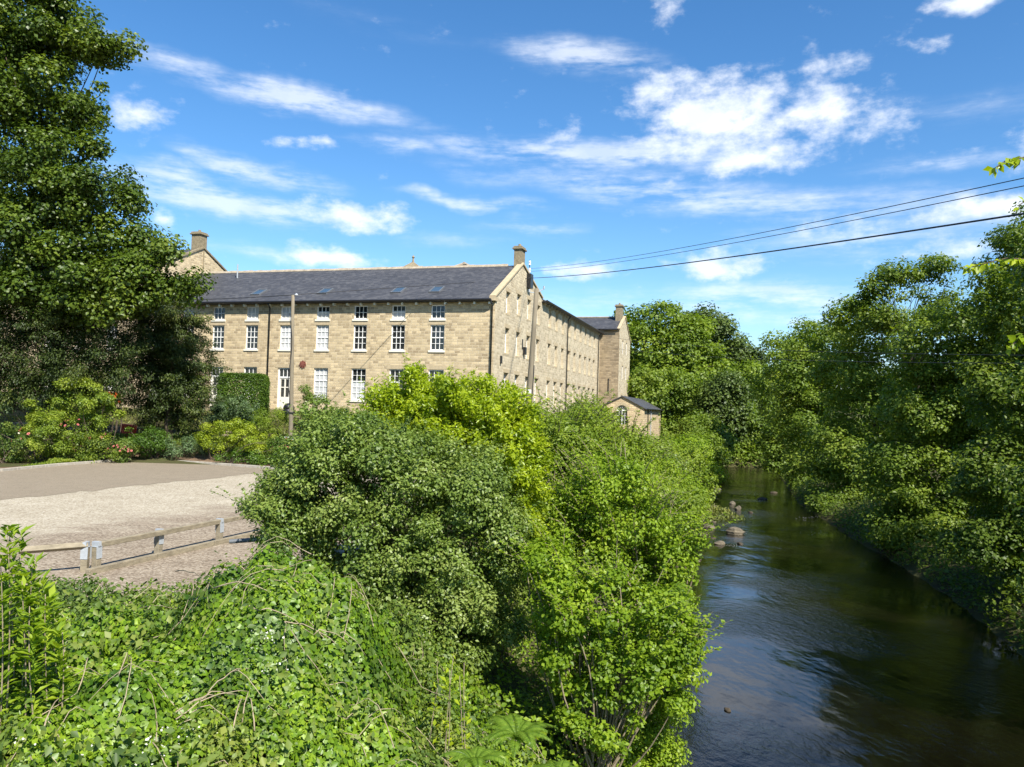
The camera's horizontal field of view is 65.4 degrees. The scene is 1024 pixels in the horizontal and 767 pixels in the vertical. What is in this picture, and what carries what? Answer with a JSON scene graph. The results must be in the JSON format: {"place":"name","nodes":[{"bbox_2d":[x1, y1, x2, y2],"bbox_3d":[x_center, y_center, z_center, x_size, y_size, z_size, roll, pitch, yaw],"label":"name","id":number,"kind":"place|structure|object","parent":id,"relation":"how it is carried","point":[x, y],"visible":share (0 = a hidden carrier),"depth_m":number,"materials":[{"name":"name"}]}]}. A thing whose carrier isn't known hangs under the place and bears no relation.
{"place":"outdoors","nodes":[
{"label":"outdoors","id":0,"kind":"place"},
{"bbox_2d":[0,446,272,468],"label":"bed soil","id":1,"kind":"structure","parent":0,"point":[197,457],"depth_m":45.38,"materials":[{"name":"brown soil"}]},
{"bbox_2d":[0,445,128,462],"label":"green shrub","id":2,"kind":"object","parent":1,"relation":"on","point":[79,456],"visible":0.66,"depth_m":42.77,"materials":[{"name":"green plant"}]},
{"bbox_2d":[21,375,126,460],"bbox_3d":[-23.850,1.976,43.579,5.355,4.908,3.179,2,-2,0],"label":"green shrub","id":3,"kind":"object","parent":1,"relation":"on","point":[88,406],"visible":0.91,"depth_m":43.19,"materials":[{"name":"green plant"}]},
{"bbox_2d":[74,424,141,462],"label":"rose bush","id":4,"kind":"object","parent":1,"relation":"on","point":[123,445],"visible":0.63,"depth_m":43.37,"materials":[{"name":"green plant"}]},
{"bbox_2d":[104,392,122,457],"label":"orange flowered shrub","id":5,"kind":"object","parent":1,"relation":"on","point":[116,395],"visible":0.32,"depth_m":45.17,"materials":[{"name":"green plant"}]},
{"bbox_2d":[115,424,173,458],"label":"green shrub","id":6,"kind":"object","parent":1,"relation":"on","point":[146,443],"visible":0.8,"depth_m":45.19,"materials":[{"name":"green plant"}]},
{"bbox_2d":[21,428,295,466],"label":"garden grass","id":7,"kind":"structure","parent":1,"relation":"on","point":[57,460],"depth_m":44.86,"materials":[{"name":"green plant"}]},
{"bbox_2d":[151,434,220,459],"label":"green shrub","id":8,"kind":"object","parent":1,"relation":"on","point":[189,442],"visible":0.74,"depth_m":45.43,"materials":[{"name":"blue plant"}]},
{"bbox_2d":[194,416,278,459],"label":"golden shrub","id":9,"kind":"object","parent":1,"relation":"on","point":[238,432],"visible":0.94,"depth_m":44.97,"materials":[{"name":"green plant"}]},
{"bbox_2d":[213,437,289,465],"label":"green shrub","id":10,"kind":"object","parent":1,"relation":"on","point":[251,455],"visible":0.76,"depth_m":44.21,"materials":[{"name":"green plant"}]},
{"bbox_2d":[0,404,1023,766],"bbox_3d":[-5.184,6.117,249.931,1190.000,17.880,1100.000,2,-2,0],"label":"ground","id":11,"kind":"structure","parent":0,"point":[976,614],"depth_m":25.56,"materials":[{"name":"brown soil"}]},
{"bbox_2d":[0,421,36,462],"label":"rose bush","id":12,"kind":"object","parent":11,"relation":"on","point":[10,449],"visible":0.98,"depth_m":41.63,"materials":[{"name":"green plant"}]},
{"bbox_2d":[0,380,71,452],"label":"green shrub","id":13,"kind":"object","parent":11,"relation":"on","point":[11,408],"visible":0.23,"depth_m":45.17,"materials":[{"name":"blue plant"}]},
{"bbox_2d":[0,524,77,740],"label":"tall weed clump","id":14,"kind":"object","parent":11,"relation":"on","point":[28,648],"visible":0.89,"depth_m":8.01,"materials":[{"name":"green plant"}]},
{"bbox_2d":[11,409,113,462],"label":"shrub","id":15,"kind":"object","parent":11,"relation":"on","point":[39,428],"visible":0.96,"depth_m":42.35,"materials":[{"name":"green plant"}]},
{"bbox_2d":[0,241,155,451],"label":"yew tree","id":16,"kind":"object","parent":11,"relation":"on","point":[21,360],"visible":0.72,"depth_m":44.46,"materials":[{"name":"green plant"}]},
{"bbox_2d":[0,0,217,438],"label":"sycamore tree","id":17,"kind":"object","parent":11,"relation":"on","point":[51,40],"visible":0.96,"depth_m":43.39,"materials":[{"name":"green plant"}]},
{"bbox_2d":[11,422,233,436],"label":"garden wall","id":18,"kind":"structure","parent":11,"relation":"on","point":[117,429],"depth_m":55.18,"materials":[{"name":"stone"}]},
{"bbox_2d":[120,423,136,436],"bbox_3d":[-25.954,3.228,53.895,0.946,1.021,0.560,2,-2,0],"label":"grit bin","id":19,"kind":"object","parent":11,"relation":"on","point":[123,426],"visible":0.62,"depth_m":53.65,"materials":[{"name":"red plastic"}]},
{"bbox_2d":[0,462,272,499],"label":"tarmac strip","id":20,"kind":"object","parent":11,"relation":"on","point":[44,481],"visible":0.83,"depth_m":35.96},
{"bbox_2d":[96,297,233,438],"bbox_3d":[-21.526,-1.110,49.218,8.451,10.138,6.656,2,-2,0],"label":"yew tree","id":21,"kind":"object","parent":11,"relation":"on","point":[172,379],"visible":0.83,"depth_m":48.33,"materials":[{"name":"green plant"}]},
{"bbox_2d":[0,459,348,473],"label":"stone kerb","id":22,"kind":"structure","parent":11,"relation":"on","point":[97,461],"depth_m":42.32,"materials":[{"name":"stone"}]},
{"bbox_2d":[0,471,426,609],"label":"gravel car park","id":23,"kind":"structure","parent":11,"relation":"on","point":[97,515],"depth_m":22.02,"materials":[{"name":"beige gravel"}]},
{"bbox_2d":[18,515,265,574],"bbox_3d":[-7.163,3.818,19.884,0.962,0.905,10.289,1,-2,22],"label":"knee rail fence","id":24,"kind":"object","parent":23,"relation":"on","point":[93,551],"visible":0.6,"depth_m":17.09,"materials":[{"name":"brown wood"}]},
{"bbox_2d":[204,394,259,426],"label":"blue green shrub","id":25,"kind":"object","parent":11,"relation":"on","point":[220,411],"visible":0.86,"depth_m":52.70,"materials":[{"name":"green plant"}]},
{"bbox_2d":[215,372,270,425],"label":"clipped hedge","id":26,"kind":"object","parent":11,"relation":"on","point":[261,384],"visible":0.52,"depth_m":55.37,"materials":[{"name":"green plant"}]},
{"bbox_2d":[1,545,521,766],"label":"ivy","id":27,"kind":"object","parent":11,"relation":"on","point":[90,700],"visible":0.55,"depth_m":9.17,"materials":[{"name":"green plant"}]},
{"bbox_2d":[242,407,288,439],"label":"grey green shrub","id":28,"kind":"object","parent":11,"relation":"on","point":[265,424],"visible":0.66,"depth_m":50.72,"materials":[{"name":"green plant"}]},
{"bbox_2d":[0,536,546,766],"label":"dead stems","id":29,"kind":"object","parent":11,"relation":"on","point":[128,656],"visible":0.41,"depth_m":9.39,"materials":[{"name":"brown plant"}]},
{"bbox_2d":[267,434,302,461],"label":"rose bush","id":30,"kind":"object","parent":11,"relation":"on","point":[276,438],"visible":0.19,"depth_m":44.62,"materials":[{"name":"green plant"}]},
{"bbox_2d":[0,547,574,766],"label":"weeds","id":31,"kind":"object","parent":11,"relation":"on","point":[131,706],"visible":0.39,"depth_m":9.06,"materials":[{"name":"green plant"}]},
{"bbox_2d":[0,538,579,766],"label":"brambles","id":32,"kind":"object","parent":11,"relation":"on","point":[424,759],"visible":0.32,"depth_m":9.89,"materials":[{"name":"green plant"}]},
{"bbox_2d":[14,627,287,766],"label":"bramble blossom","id":33,"kind":"object","parent":32,"relation":"on","point":[148,738],"visible":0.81,"depth_m":7.43,"materials":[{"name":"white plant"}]},
{"bbox_2d":[174,668,254,730],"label":"dead bramble stem","id":34,"kind":"object","parent":32,"relation":"on","point":[200,698],"visible":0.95,"depth_m":8.31,"materials":[{"name":"brown plant"}]},
{"bbox_2d":[249,605,365,655],"bbox_3d":[-2.431,2.972,9.532,1.392,0.678,0.113,2,-2,-18],"label":"dead bramble stem","id":35,"kind":"object","parent":32,"relation":"on","point":[310,627],"visible":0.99,"depth_m":9.51,"materials":[{"name":"brown plant"}]},
{"bbox_2d":[288,293,297,439],"bbox_3d":[-13.739,-0.646,50.000,0.703,10.079,0.445,2,-2,0],"label":"telegraph pole","id":36,"kind":"object","parent":11,"relation":"on","point":[291,386],"visible":0.84,"depth_m":49.94,"materials":[{"name":"brown wood"}]},
{"bbox_2d":[0,230,630,418],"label":"mill building","id":37,"kind":"structure","parent":11,"relation":"on","point":[346,340],"depth_m":61.51,"materials":[{"name":"beige stone"}]},
{"bbox_2d":[205,363,225,410],"bbox_3d":[-23.528,0.374,62.333,2.208,4.060,1.540,1,-2,17],"label":"doorway","id":38,"kind":"structure","parent":37,"relation":"in","point":[224,364],"depth_m":63.05,"materials":[{"name":"white paint"}]},
{"bbox_2d":[210,321,226,350],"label":"window","id":39,"kind":"structure","parent":37,"relation":"in","point":[218,327],"depth_m":63.15,"materials":[{"name":"white paint"}]},
{"bbox_2d":[211,305,227,321],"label":"window","id":40,"kind":"structure","parent":37,"relation":"in","point":[219,312],"depth_m":63.21,"materials":[{"name":"white paint"}]},
{"bbox_2d":[241,363,259,398],"bbox_3d":[-20.392,-0.193,62.074,1.640,2.800,0.240,1,-2,17],"label":"window","id":41,"kind":"structure","parent":37,"relation":"in","point":[249,367],"depth_m":62.14,"materials":[{"name":"white paint"}]},
{"bbox_2d":[243,321,260,350],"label":"window","id":42,"kind":"structure","parent":37,"relation":"in","point":[252,326],"depth_m":62.26,"materials":[{"name":"white paint"}]},
{"bbox_2d":[245,304,260,320],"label":"window","id":43,"kind":"structure","parent":37,"relation":"in","point":[252,312],"depth_m":62.32,"materials":[{"name":"white paint"}]},
{"bbox_2d":[269,364,289,412],"bbox_3d":[-17.664,0.488,60.586,2.208,4.060,1.540,1,-2,17],"label":"doorway","id":44,"kind":"structure","parent":37,"relation":"in","point":[283,392],"depth_m":61.32,"materials":[{"name":"white paint"}]},
{"bbox_2d":[278,304,290,320],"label":"window","id":45,"kind":"structure","parent":37,"relation":"in","point":[286,309],"depth_m":61.49,"materials":[{"name":"white paint"}]},
{"bbox_2d":[278,321,294,350],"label":"window","id":46,"kind":"structure","parent":37,"relation":"in","point":[285,337],"depth_m":61.41,"materials":[{"name":"white paint"}]},
{"bbox_2d":[311,364,330,400],"bbox_3d":[-14.468,-0.077,60.307,1.640,2.800,0.240,1,-2,17],"label":"window","id":47,"kind":"structure","parent":37,"relation":"in","point":[321,370],"depth_m":60.40,"materials":[{"name":"white paint"}]},
{"bbox_2d":[314,321,331,351],"bbox_3d":[-14.366,-3.578,60.428,1.540,2.310,0.240,1,-2,17],"label":"window","id":48,"kind":"structure","parent":37,"relation":"in","point":[322,337],"depth_m":60.51,"materials":[{"name":"white paint"}]},
{"bbox_2d":[314,304,331,320],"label":"window","id":49,"kind":"structure","parent":37,"relation":"in","point":[323,312],"depth_m":60.57,"materials":[{"name":"white paint"}]},
{"bbox_2d":[349,364,368,401],"bbox_3d":[-11.456,-0.018,59.414,1.640,2.800,0.240,1,-2,17],"label":"window","id":50,"kind":"structure","parent":37,"relation":"in","point":[356,386],"depth_m":59.50,"materials":[{"name":"white paint"}]},
{"bbox_2d":[351,321,369,351],"bbox_3d":[-11.346,-3.519,59.527,1.540,2.310,0.240,1,-2,17],"label":"window","id":51,"kind":"structure","parent":37,"relation":"in","point":[360,327],"depth_m":59.61,"materials":[{"name":"white paint"}]},
{"bbox_2d":[352,303,369,320],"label":"window","id":52,"kind":"structure","parent":37,"relation":"in","point":[360,311],"depth_m":59.66,"materials":[{"name":"white paint"}]},
{"bbox_2d":[196,278,527,299],"bbox_3d":[-10.715,-7.188,55.733,28.470,3.980,8.503,2,-2,-18],"label":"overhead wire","id":53,"kind":"object","parent":37,"relation":"attached to","point":[338,291],"visible":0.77,"depth_m":52.95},
{"bbox_2d":[386,365,406,387],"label":"window","id":54,"kind":"structure","parent":37,"relation":"in","point":[395,370],"depth_m":58.64,"materials":[{"name":"white paint"}]},
{"bbox_2d":[389,321,407,351],"bbox_3d":[-8.385,-3.462,58.645,1.540,2.310,0.240,1,-2,17],"label":"window","id":55,"kind":"structure","parent":37,"relation":"in","point":[398,327],"depth_m":58.72,"materials":[{"name":"white paint"}]},
{"bbox_2d":[390,303,408,320],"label":"window","id":56,"kind":"structure","parent":37,"relation":"in","point":[398,310],"depth_m":58.77,"materials":[{"name":"white paint"}]},
{"bbox_2d":[426,365,446,396],"bbox_3d":[-5.511,0.098,57.639,1.640,2.800,0.240,1,-2,17],"label":"window","id":57,"kind":"structure","parent":37,"relation":"in","point":[434,369],"depth_m":57.71,"materials":[{"name":"white paint"}]},
{"bbox_2d":[428,321,447,351],"bbox_3d":[-5.405,-3.403,57.757,1.540,2.310,0.240,1,-2,17],"label":"window","id":58,"kind":"structure","parent":37,"relation":"in","point":[437,327],"depth_m":57.83,"materials":[{"name":"white paint"}]},
{"bbox_2d":[428,302,447,320],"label":"window","id":59,"kind":"structure","parent":37,"relation":"in","point":[438,308],"depth_m":57.86,"materials":[{"name":"white paint"}]},
{"bbox_2d":[530,178,1023,268],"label":"overhead wire","id":60,"kind":"object","parent":37,"relation":"attached to","point":[823,220],"visible":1,"depth_m":22.92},
{"bbox_2d":[530,185,1023,271],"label":"overhead wire","id":61,"kind":"object","parent":37,"relation":"attached to","point":[827,225],"visible":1,"depth_m":23.39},
{"bbox_2d":[538,213,1023,277],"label":"overhead wire","id":62,"kind":"object","parent":37,"relation":"attached to","point":[1005,216],"visible":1,"depth_m":21.34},
{"bbox_2d":[608,347,1023,363],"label":"overhead wire","id":63,"kind":"object","parent":37,"relation":"attached to","point":[844,361],"visible":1,"depth_m":26.93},
{"bbox_2d":[611,337,1023,355],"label":"overhead wire","id":64,"kind":"object","parent":37,"relation":"attached to","point":[847,352],"visible":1,"depth_m":26.51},
{"bbox_2d":[298,384,352,420],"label":"climbing shrub","id":65,"kind":"object","parent":11,"relation":"on","point":[309,394],"visible":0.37,"depth_m":52.88,"materials":[{"name":"green plant"}]},
{"bbox_2d":[0,407,752,521],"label":"garden grass","id":66,"kind":"structure","parent":11,"relation":"on","point":[712,506],"depth_m":52.97,"materials":[{"name":"green plant"}]},
{"bbox_2d":[210,388,547,676],"bbox_3d":[-2.274,2.591,14.016,5.793,4.933,3.530,2,-2,0],"label":"dogwood shrub","id":67,"kind":"object","parent":11,"relation":"on","point":[465,492],"visible":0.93,"depth_m":13.02,"materials":[{"name":"green plant"}]},
{"bbox_2d":[167,485,710,766],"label":"bank undergrowth","id":68,"kind":"object","parent":11,"relation":"on","point":[497,691],"visible":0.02,"depth_m":12.57,"materials":[{"name":"green plant"}]},
{"bbox_2d":[428,654,471,766],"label":"young leafy plant","id":69,"kind":"object","parent":11,"relation":"on","point":[445,723],"visible":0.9,"depth_m":9.85,"materials":[{"name":"green plant"}]},
{"bbox_2d":[347,353,557,539],"bbox_3d":[-1.243,1.942,16.109,4.357,5.093,2.600,2,-2,0],"label":"laurel shrub","id":70,"kind":"object","parent":11,"relation":"on","point":[457,409],"visible":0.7,"depth_m":15.64,"materials":[{"name":"green plant"}]},
{"bbox_2d":[439,745,514,766],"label":"fern","id":71,"kind":"object","parent":11,"relation":"on","point":[478,758],"visible":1,"depth_m":8.41,"materials":[{"name":"green plant"}]},
{"bbox_2d":[478,713,557,756],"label":"fern","id":72,"kind":"object","parent":11,"relation":"on","point":[509,729],"visible":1,"depth_m":9.01,"materials":[{"name":"green plant"}]},
{"bbox_2d":[526,286,544,405],"bbox_3d":[1.208,-0.332,46.034,1.080,10.668,0.390,2,-2,0],"label":"telegraph pole","id":73,"kind":"object","parent":11,"relation":"on","point":[530,378],"visible":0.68,"depth_m":46.00,"materials":[{"name":"brown wood"}]},
{"bbox_2d":[532,759,577,766],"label":"fern","id":74,"kind":"object","parent":11,"relation":"on","point":[549,763],"visible":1,"depth_m":8.60,"materials":[{"name":"green plant"}]},
{"bbox_2d":[509,377,633,494],"bbox_3d":[1.217,2.315,20.753,3.763,4.978,3.791,2,-2,0],"label":"willow bush","id":75,"kind":"object","parent":11,"relation":"on","point":[556,430],"visible":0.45,"depth_m":20.17,"materials":[{"name":"green plant"}]},
{"bbox_2d":[534,383,616,421],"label":"elder bush","id":76,"kind":"object","parent":11,"relation":"on","point":[578,405],"visible":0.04,"depth_m":32.83,"materials":[{"name":"green plant"}]},
{"bbox_2d":[497,516,731,766],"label":"alder bush","id":77,"kind":"object","parent":11,"relation":"on","point":[654,660],"visible":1,"depth_m":11.98,"materials":[{"name":"green plant"}]},
{"bbox_2d":[505,427,738,677],"bbox_3d":[1.841,3.840,17.373,4.971,5.776,3.762,2,-2,-15],"label":"alder bush","id":78,"kind":"object","parent":11,"relation":"on","point":[593,508],"visible":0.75,"depth_m":16.70,"materials":[{"name":"green plant"}]},
{"bbox_2d":[543,384,712,573],"bbox_3d":[3.591,3.576,26.102,5.428,7.059,4.651,2,-2,0],"label":"willow bush","id":79,"kind":"object","parent":11,"relation":"on","point":[634,448],"visible":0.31,"depth_m":25.14,"materials":[{"name":"green plant"}]},
{"bbox_2d":[603,396,663,439],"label":"pump house","id":80,"kind":"structure","parent":11,"relation":"on","point":[648,412],"depth_m":83.94,"materials":[{"name":"stone"}]},
{"bbox_2d":[614,402,629,423],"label":"window","id":81,"kind":"structure","parent":80,"relation":"in","point":[623,404],"depth_m":83.84,"materials":[{"name":"white paint"}]},
{"bbox_2d":[578,579,701,766],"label":"alder bush","id":82,"kind":"object","parent":11,"relation":"on","point":[666,752],"visible":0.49,"depth_m":12.94,"materials":[{"name":"green plant"}]},
{"bbox_2d":[630,430,689,475],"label":"elder bush","id":83,"kind":"object","parent":11,"relation":"on","point":[674,457],"visible":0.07,"depth_m":37.42,"materials":[{"name":"green plant"}]},
{"bbox_2d":[626,364,705,436],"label":"willow tree","id":84,"kind":"object","parent":11,"relation":"on","point":[670,391],"visible":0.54,"depth_m":102.11,"materials":[{"name":"green plant"}]},
{"bbox_2d":[613,299,737,397],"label":"lime tree","id":85,"kind":"object","parent":11,"relation":"on","point":[682,332],"visible":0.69,"depth_m":125.16,"materials":[{"name":"green plant"}]},
{"bbox_2d":[645,431,721,505],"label":"willow bush","id":86,"kind":"object","parent":11,"relation":"on","point":[680,452],"visible":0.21,"depth_m":46.37,"materials":[{"name":"green plant"}]},
{"bbox_2d":[651,448,723,549],"bbox_3d":[6.858,5.018,36.011,4.879,5.044,4.118,2,-2,0],"label":"alder bush","id":87,"kind":"object","parent":11,"relation":"on","point":[689,479],"visible":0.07,"depth_m":35.40,"materials":[{"name":"green plant"}]},
{"bbox_2d":[660,432,729,491],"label":"alder bush","id":88,"kind":"object","parent":11,"relation":"on","point":[703,445],"visible":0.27,"depth_m":60.99,"materials":[{"name":"green plant"}]},
{"bbox_2d":[665,407,739,460],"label":"alder tree","id":89,"kind":"object","parent":11,"relation":"on","point":[688,423],"visible":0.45,"depth_m":90.77,"materials":[{"name":"green plant"}]},
{"bbox_2d":[680,426,734,468],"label":"willow bush","id":90,"kind":"object","parent":11,"relation":"on","point":[718,449],"visible":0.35,"depth_m":77.14,"materials":[{"name":"green plant"}]},
{"bbox_2d":[680,300,752,369],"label":"oak tree","id":91,"kind":"object","parent":11,"relation":"on","point":[725,330],"visible":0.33,"depth_m":148.00,"materials":[{"name":"green plant"}]},
{"bbox_2d":[687,366,759,444],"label":"sycamore tree","id":92,"kind":"object","parent":11,"relation":"on","point":[723,397],"visible":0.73,"depth_m":98.11,"materials":[{"name":"green plant"}]},
{"bbox_2d":[722,356,774,413],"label":"lime tree","id":93,"kind":"object","parent":11,"relation":"on","point":[752,368],"visible":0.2,"depth_m":110.70,"materials":[{"name":"green plant"}]},
{"bbox_2d":[726,402,772,462],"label":"alder tree","id":94,"kind":"object","parent":11,"relation":"on","point":[756,427],"visible":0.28,"depth_m":98.46,"materials":[{"name":"green plant"}]},
{"bbox_2d":[728,331,771,368],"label":"oak tree","id":95,"kind":"object","parent":11,"relation":"on","point":[756,353],"visible":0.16,"depth_m":152.68,"materials":[{"name":"green plant"}]},
{"bbox_2d":[744,319,831,474],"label":"alder tree","id":96,"kind":"object","parent":11,"relation":"on","point":[770,449],"visible":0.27,"depth_m":83.42,"materials":[{"name":"green plant"}]},
{"bbox_2d":[659,414,984,466],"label":"bank undergrowth","id":97,"kind":"object","parent":11,"relation":"on","point":[752,455],"visible":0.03,"depth_m":97.19,"materials":[{"name":"green plant"}]},
{"bbox_2d":[762,316,882,486],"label":"willow tree","id":98,"kind":"object","parent":11,"relation":"on","point":[787,390],"visible":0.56,"depth_m":65.62,"materials":[{"name":"green plant"}]},
{"bbox_2d":[793,293,952,512],"bbox_3d":[23.527,1.355,52.339,9.402,14.575,7.569,2,-2,0],"label":"alder tree","id":99,"kind":"object","parent":11,"relation":"on","point":[862,388],"visible":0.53,"depth_m":51.45,"materials":[{"name":"green plant"}]},
{"bbox_2d":[780,460,1023,648],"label":"river bank","id":100,"kind":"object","parent":11,"relation":"on","point":[953,581],"visible":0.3,"depth_m":31.78,"materials":[{"name":"green plant"}]},
{"bbox_2d":[836,251,968,479],"bbox_3d":[23.584,-0.489,46.902,8.350,14.758,5.101,2,-2,-18],"label":"beech tree","id":101,"kind":"object","parent":11,"relation":"on","point":[880,315],"visible":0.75,"depth_m":46.87,"materials":[{"name":"green plant"}]},
{"bbox_2d":[844,302,1021,551],"bbox_3d":[19.255,1.948,36.066,8.251,11.287,5.522,2,-2,0],"label":"alder tree","id":102,"kind":"object","parent":11,"relation":"on","point":[928,419],"visible":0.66,"depth_m":35.23,"materials":[{"name":"green plant"}]},
{"bbox_2d":[930,262,1023,603],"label":"beech tree","id":103,"kind":"object","parent":11,"relation":"on","point":[990,549],"visible":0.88,"depth_m":23.73,"materials":[{"name":"green plant"}]},
{"bbox_2d":[932,200,1023,361],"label":"alder tree","id":104,"kind":"object","parent":11,"relation":"on","point":[959,325],"visible":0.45,"depth_m":33.12,"materials":[{"name":"green plant"}]},
{"bbox_2d":[962,156,1023,602],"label":"sycamore tree","id":105,"kind":"object","parent":11,"relation":"on","point":[1013,261],"visible":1,"depth_m":15.00,"materials":[{"name":"green plant"}]},
{"bbox_2d":[0,0,1023,370],"label":"sky","id":106,"kind":"structure","parent":0,"point":[290,134],"materials":[{"name":"blue"}]},
{"bbox_2d":[651,466,1023,766],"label":"river water","id":107,"kind":"structure","parent":0,"point":[840,649],"depth_m":20.02,"materials":[{"name":"blue liquid"}]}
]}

